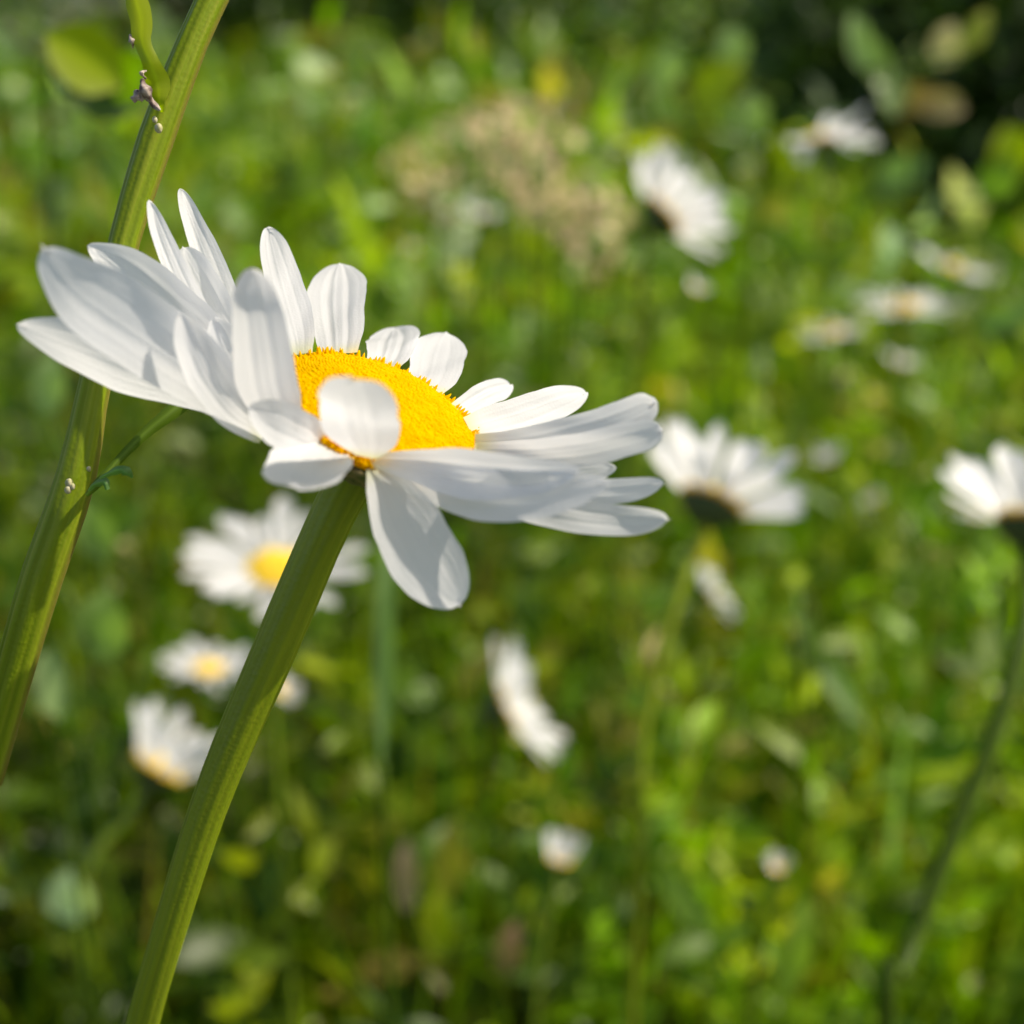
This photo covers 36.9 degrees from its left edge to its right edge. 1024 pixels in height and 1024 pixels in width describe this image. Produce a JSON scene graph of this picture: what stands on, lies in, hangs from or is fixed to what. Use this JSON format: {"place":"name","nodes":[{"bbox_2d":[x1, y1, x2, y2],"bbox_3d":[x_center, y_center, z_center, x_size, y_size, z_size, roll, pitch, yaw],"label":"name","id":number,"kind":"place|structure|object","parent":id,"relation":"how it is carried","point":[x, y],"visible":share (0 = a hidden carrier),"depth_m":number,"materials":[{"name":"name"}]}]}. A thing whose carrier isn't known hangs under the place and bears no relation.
{"place":"outdoors","nodes":[
{"label":"outdoors","id":0,"kind":"place"},
{"bbox_2d":[0,0,1023,1023],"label":"ground","id":1,"kind":"structure","parent":0,"point":[81,6],"depth_m":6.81,"materials":[{"name":"green plant"}]},
{"bbox_2d":[0,0,81,71],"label":"bush","id":2,"kind":"object","parent":1,"relation":"on","point":[29,25],"visible":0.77,"depth_m":3.06,"materials":[{"name":"green plant"}]},
{"bbox_2d":[44,868,93,1023],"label":"plant","id":3,"kind":"object","parent":1,"relation":"on","point":[60,899],"visible":0.98,"depth_m":0.42,"materials":[{"name":"green plant"}]},
{"bbox_2d":[31,355,145,1023],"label":"plant","id":4,"kind":"object","parent":1,"relation":"on","point":[100,629],"visible":0.94,"depth_m":0.36,"materials":[{"name":"green plant"}]},
{"bbox_2d":[38,22,143,1018],"bbox_3d":[-0.113,0.102,0.450,0.028,0.480,0.153,-9,24,-22],"label":"plant","id":5,"kind":"object","parent":1,"relation":"on","point":[95,69],"visible":0.81,"depth_m":0.33,"materials":[{"name":"green plant"}]},
{"bbox_2d":[0,0,228,785],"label":"weed","id":6,"kind":"object","parent":1,"relation":"on","point":[165,91],"visible":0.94,"depth_m":0.13,"materials":[{"name":"green plant"}]},
{"bbox_2d":[72,698,213,1023],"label":"daisy","id":7,"kind":"object","parent":1,"relation":"on","point":[156,768],"visible":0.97,"depth_m":0.43,"materials":[{"name":"white plant"}]},
{"bbox_2d":[159,638,249,925],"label":"daisy","id":8,"kind":"object","parent":1,"relation":"on","point":[204,670],"visible":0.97,"depth_m":0.57,"materials":[{"name":"white plant"}]},
{"bbox_2d":[207,679,300,969],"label":"daisy","id":9,"kind":"object","parent":1,"relation":"on","point":[282,694],"visible":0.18,"depth_m":0.55,"materials":[{"name":"white plant"}]},
{"bbox_2d":[181,495,370,1023],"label":"daisy","id":10,"kind":"object","parent":1,"relation":"on","point":[262,569],"visible":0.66,"depth_m":0.40,"materials":[{"name":"white plant"}]},
{"bbox_2d":[99,0,586,107],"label":"bush","id":11,"kind":"object","parent":1,"relation":"on","point":[308,13],"visible":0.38,"depth_m":3.12,"materials":[{"name":"green plant"}]},
{"bbox_2d":[17,189,670,1023],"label":"daisy","id":12,"kind":"object","parent":1,"relation":"on","point":[403,451],"visible":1,"depth_m":0.11,"materials":[{"name":"white plant"}]},
{"bbox_2d":[374,554,394,1023],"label":"grass tuft","id":13,"kind":"object","parent":1,"relation":"on","point":[384,638],"visible":0.88,"depth_m":0.33,"materials":[{"name":"green plant"}]},
{"bbox_2d":[401,162,459,333],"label":"seed head","id":14,"kind":"object","parent":1,"relation":"on","point":[448,179],"visible":0.62,"depth_m":0.91},
{"bbox_2d":[395,814,523,1023],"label":"plant","id":15,"kind":"object","parent":1,"relation":"on","point":[507,951],"visible":1,"depth_m":0.50,"materials":[{"name":"green plant"}]},
{"bbox_2d":[432,104,491,398],"bbox_3d":[-0.030,-0.071,1.007,0.041,0.383,0.027,-18,28,-37],"label":"seed head","id":16,"kind":"object","parent":1,"relation":"on","point":[481,148],"visible":0.67,"depth_m":0.95},
{"bbox_2d":[446,134,505,386],"bbox_3d":[-0.024,-0.066,1.026,0.034,0.360,0.035,13,25,28],"label":"seed head","id":17,"kind":"object","parent":1,"relation":"on","point":[469,159],"visible":0.59,"depth_m":0.97},
{"bbox_2d":[462,204,503,360],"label":"daisy","id":18,"kind":"object","parent":1,"relation":"on","point":[481,218],"visible":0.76,"depth_m":1.25,"materials":[{"name":"white"}]},
{"bbox_2d":[459,97,523,383],"bbox_3d":[-0.013,-0.062,0.974,0.037,0.392,0.037,-12,25,-27],"label":"seed head","id":19,"kind":"object","parent":1,"relation":"on","point":[474,118],"visible":0.71,"depth_m":0.92},
{"bbox_2d":[444,635,568,1023],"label":"daisy","id":20,"kind":"object","parent":1,"relation":"on","point":[513,685],"visible":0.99,"depth_m":0.50,"materials":[{"name":"white plant"}]},
{"bbox_2d":[483,125,529,388],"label":"seed head","id":21,"kind":"object","parent":1,"relation":"on","point":[501,172],"visible":0.45,"depth_m":0.99},
{"bbox_2d":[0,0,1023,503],"bbox_3d":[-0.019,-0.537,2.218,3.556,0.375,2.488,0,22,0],"label":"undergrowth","id":22,"kind":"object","parent":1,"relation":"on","point":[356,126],"visible":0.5,"depth_m":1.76,"materials":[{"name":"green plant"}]},
{"bbox_2d":[495,95,538,366],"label":"seed head","id":23,"kind":"object","parent":1,"relation":"on","point":[529,103],"visible":0.49,"depth_m":1.02},
{"bbox_2d":[498,116,554,392],"bbox_3d":[0.009,-0.051,0.961,0.032,0.381,0.031,-3,22,-7],"label":"seed head","id":24,"kind":"object","parent":1,"relation":"on","point":[508,147],"visible":0.64,"depth_m":0.90},
{"bbox_2d":[505,162,558,391],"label":"seed head","id":25,"kind":"object","parent":1,"relation":"on","point":[523,170],"visible":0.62,"depth_m":0.96},
{"bbox_2d":[518,128,564,389],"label":"seed head","id":26,"kind":"object","parent":1,"relation":"on","point":[557,151],"visible":0.38,"depth_m":1.01},
{"bbox_2d":[513,181,573,386],"bbox_3d":[0.016,-0.030,0.953,0.031,0.347,0.033,-13,26,-30],"label":"seed head","id":27,"kind":"object","parent":1,"relation":"on","point":[528,214],"visible":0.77,"depth_m":0.90},
{"bbox_2d":[522,96,582,387],"bbox_3d":[0.024,-0.057,0.960,0.036,0.393,0.033,0,22,0],"label":"seed head","id":28,"kind":"object","parent":1,"relation":"on","point":[533,139],"visible":0.62,"depth_m":0.89},
{"bbox_2d":[530,829,584,1023],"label":"daisy","id":29,"kind":"object","parent":1,"relation":"on","point":[559,859],"visible":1,"depth_m":0.46,"materials":[{"name":"white"}]},
{"bbox_2d":[541,198,582,384],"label":"seed head","id":30,"kind":"object","parent":1,"relation":"on","point":[558,238],"visible":0.35,"depth_m":0.99},
{"bbox_2d":[546,152,583,382],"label":"seed head","id":31,"kind":"object","parent":1,"relation":"on","point":[576,194],"visible":0.56,"depth_m":0.98},
{"bbox_2d":[561,170,610,415],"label":"seed head","id":32,"kind":"object","parent":1,"relation":"on","point":[585,183],"visible":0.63,"depth_m":0.90},
{"bbox_2d":[561,201,618,538],"bbox_3d":[0.045,-0.021,0.946,0.030,0.337,0.041,16,27,35],"label":"seed head","id":33,"kind":"object","parent":1,"relation":"on","point":[595,211],"visible":0.66,"depth_m":0.89},
{"bbox_2d":[563,225,622,534],"bbox_3d":[0.049,-0.025,0.978,0.036,0.320,0.023,4,22,10],"label":"seed head","id":34,"kind":"object","parent":1,"relation":"on","point":[601,269],"visible":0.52,"depth_m":0.93},
{"bbox_2d":[589,186,638,397],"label":"seed head","id":35,"kind":"object","parent":1,"relation":"on","point":[628,218],"visible":0.58,"depth_m":1.05},
{"bbox_2d":[585,142,734,880],"bbox_3d":[0.049,0.062,0.631,0.065,0.421,0.047,0,22,0],"label":"daisy","id":36,"kind":"object","parent":1,"relation":"on","point":[696,210],"visible":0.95,"depth_m":0.56,"materials":[{"name":"white plant"}]},
{"bbox_2d":[610,274,710,802],"bbox_3d":[0.060,0.077,0.666,0.036,0.366,0.011,0,22,0],"label":"daisy","id":37,"kind":"object","parent":1,"relation":"on","point":[692,292],"visible":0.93,"depth_m":0.61,"materials":[{"name":"white"}]},
{"bbox_2d":[600,563,739,877],"bbox_3d":[0.066,0.142,0.656,0.055,0.254,0.027,-14,26,-30],"label":"daisy","id":38,"kind":"object","parent":1,"relation":"on","point":[709,597],"visible":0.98,"depth_m":0.62,"materials":[{"name":"white"}]},
{"bbox_2d":[453,0,898,166],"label":"bush","id":39,"kind":"object","parent":1,"relation":"on","point":[651,13],"visible":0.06,"depth_m":2.73,"materials":[{"name":"green plant"}]},
{"bbox_2d":[625,416,806,1023],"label":"daisy","id":40,"kind":"object","parent":1,"relation":"on","point":[690,466],"visible":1,"depth_m":0.37,"materials":[{"name":"white"}]},
{"bbox_2d":[647,26,806,568],"bbox_3d":[0.101,-0.043,0.861,0.074,0.443,0.200,0,22,0],"label":"plant","id":41,"kind":"object","parent":1,"relation":"on","point":[714,84],"visible":0.8,"depth_m":0.72,"materials":[{"name":"green plant"}]},
{"bbox_2d":[747,850,792,1023],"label":"daisy","id":42,"kind":"object","parent":1,"relation":"on","point":[776,869],"visible":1,"depth_m":0.45,"materials":[{"name":"white"}]},
{"bbox_2d":[776,896,815,1023],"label":"grass tuft","id":43,"kind":"object","parent":1,"relation":"on","point":[795,954],"visible":1,"depth_m":0.45,"materials":[{"name":"green plant"}]},
{"bbox_2d":[762,106,879,568],"bbox_3d":[0.162,-0.025,0.869,0.057,0.403,0.054,-20,29,-40],"label":"daisy","id":44,"kind":"object","parent":1,"relation":"on","point":[823,142],"visible":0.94,"depth_m":0.80,"materials":[{"name":"white plant"}]},
{"bbox_2d":[797,587,867,1001],"bbox_3d":[0.106,0.159,0.556,0.026,0.294,0.039,4,22,9],"label":"grass tuft","id":45,"kind":"object","parent":1,"relation":"on","point":[831,678],"visible":0.81,"depth_m":0.50,"materials":[{"name":"green plant"}]},
{"bbox_2d":[797,317,869,531],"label":"daisy","id":46,"kind":"object","parent":1,"relation":"on","point":[832,332],"visible":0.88,"depth_m":1.00,"materials":[{"name":"white plant"}]},
{"bbox_2d":[811,443,858,664],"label":"daisy","id":47,"kind":"object","parent":1,"relation":"on","point":[828,458],"visible":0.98,"depth_m":0.77,"materials":[{"name":"white"}]},
{"bbox_2d":[672,0,1023,207],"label":"bush","id":48,"kind":"object","parent":1,"relation":"on","point":[984,81],"visible":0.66,"depth_m":2.00,"materials":[{"name":"green plant"}]},
{"bbox_2d":[861,488,913,674],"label":"daisy","id":49,"kind":"object","parent":1,"relation":"on","point":[874,502],"visible":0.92,"depth_m":0.73,"materials":[{"name":"white"}]},
{"bbox_2d":[858,350,920,662],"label":"daisy","id":50,"kind":"object","parent":1,"relation":"on","point":[903,361],"visible":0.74,"depth_m":0.93,"materials":[{"name":"white"}]},
{"bbox_2d":[857,288,957,432],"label":"daisy","id":51,"kind":"object","parent":1,"relation":"on","point":[912,306],"visible":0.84,"depth_m":1.00,"materials":[{"name":"white plant"}]},
{"bbox_2d":[847,9,991,585],"bbox_3d":[0.197,-0.026,0.794,0.056,0.460,0.247,7,23,17],"label":"plant","id":52,"kind":"object","parent":1,"relation":"on","point":[898,94],"visible":0.88,"depth_m":0.63,"materials":[{"name":"green plant"}]},
{"bbox_2d":[871,125,1023,845],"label":"plant","id":53,"kind":"object","parent":1,"relation":"on","point":[1000,174],"visible":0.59,"depth_m":0.80,"materials":[{"name":"green plant"}]},
{"bbox_2d":[876,443,1023,1023],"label":"daisy","id":54,"kind":"object","parent":1,"relation":"on","point":[979,482],"visible":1,"depth_m":0.31,"materials":[{"name":"white"}]},
{"bbox_2d":[912,248,989,443],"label":"daisy","id":55,"kind":"object","parent":1,"relation":"on","point":[952,266],"visible":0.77,"depth_m":1.10,"materials":[{"name":"white plant"}]},
{"bbox_2d":[950,506,992,679],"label":"daisy","id":56,"kind":"object","parent":1,"relation":"on","point":[977,518],"visible":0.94,"depth_m":0.70,"materials":[{"name":"white"}]},
{"bbox_2d":[0,14,1023,413],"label":"grass","id":57,"kind":"structure","parent":0,"point":[722,170],"depth_m":1.78,"materials":[{"name":"green plant"}]}
]}

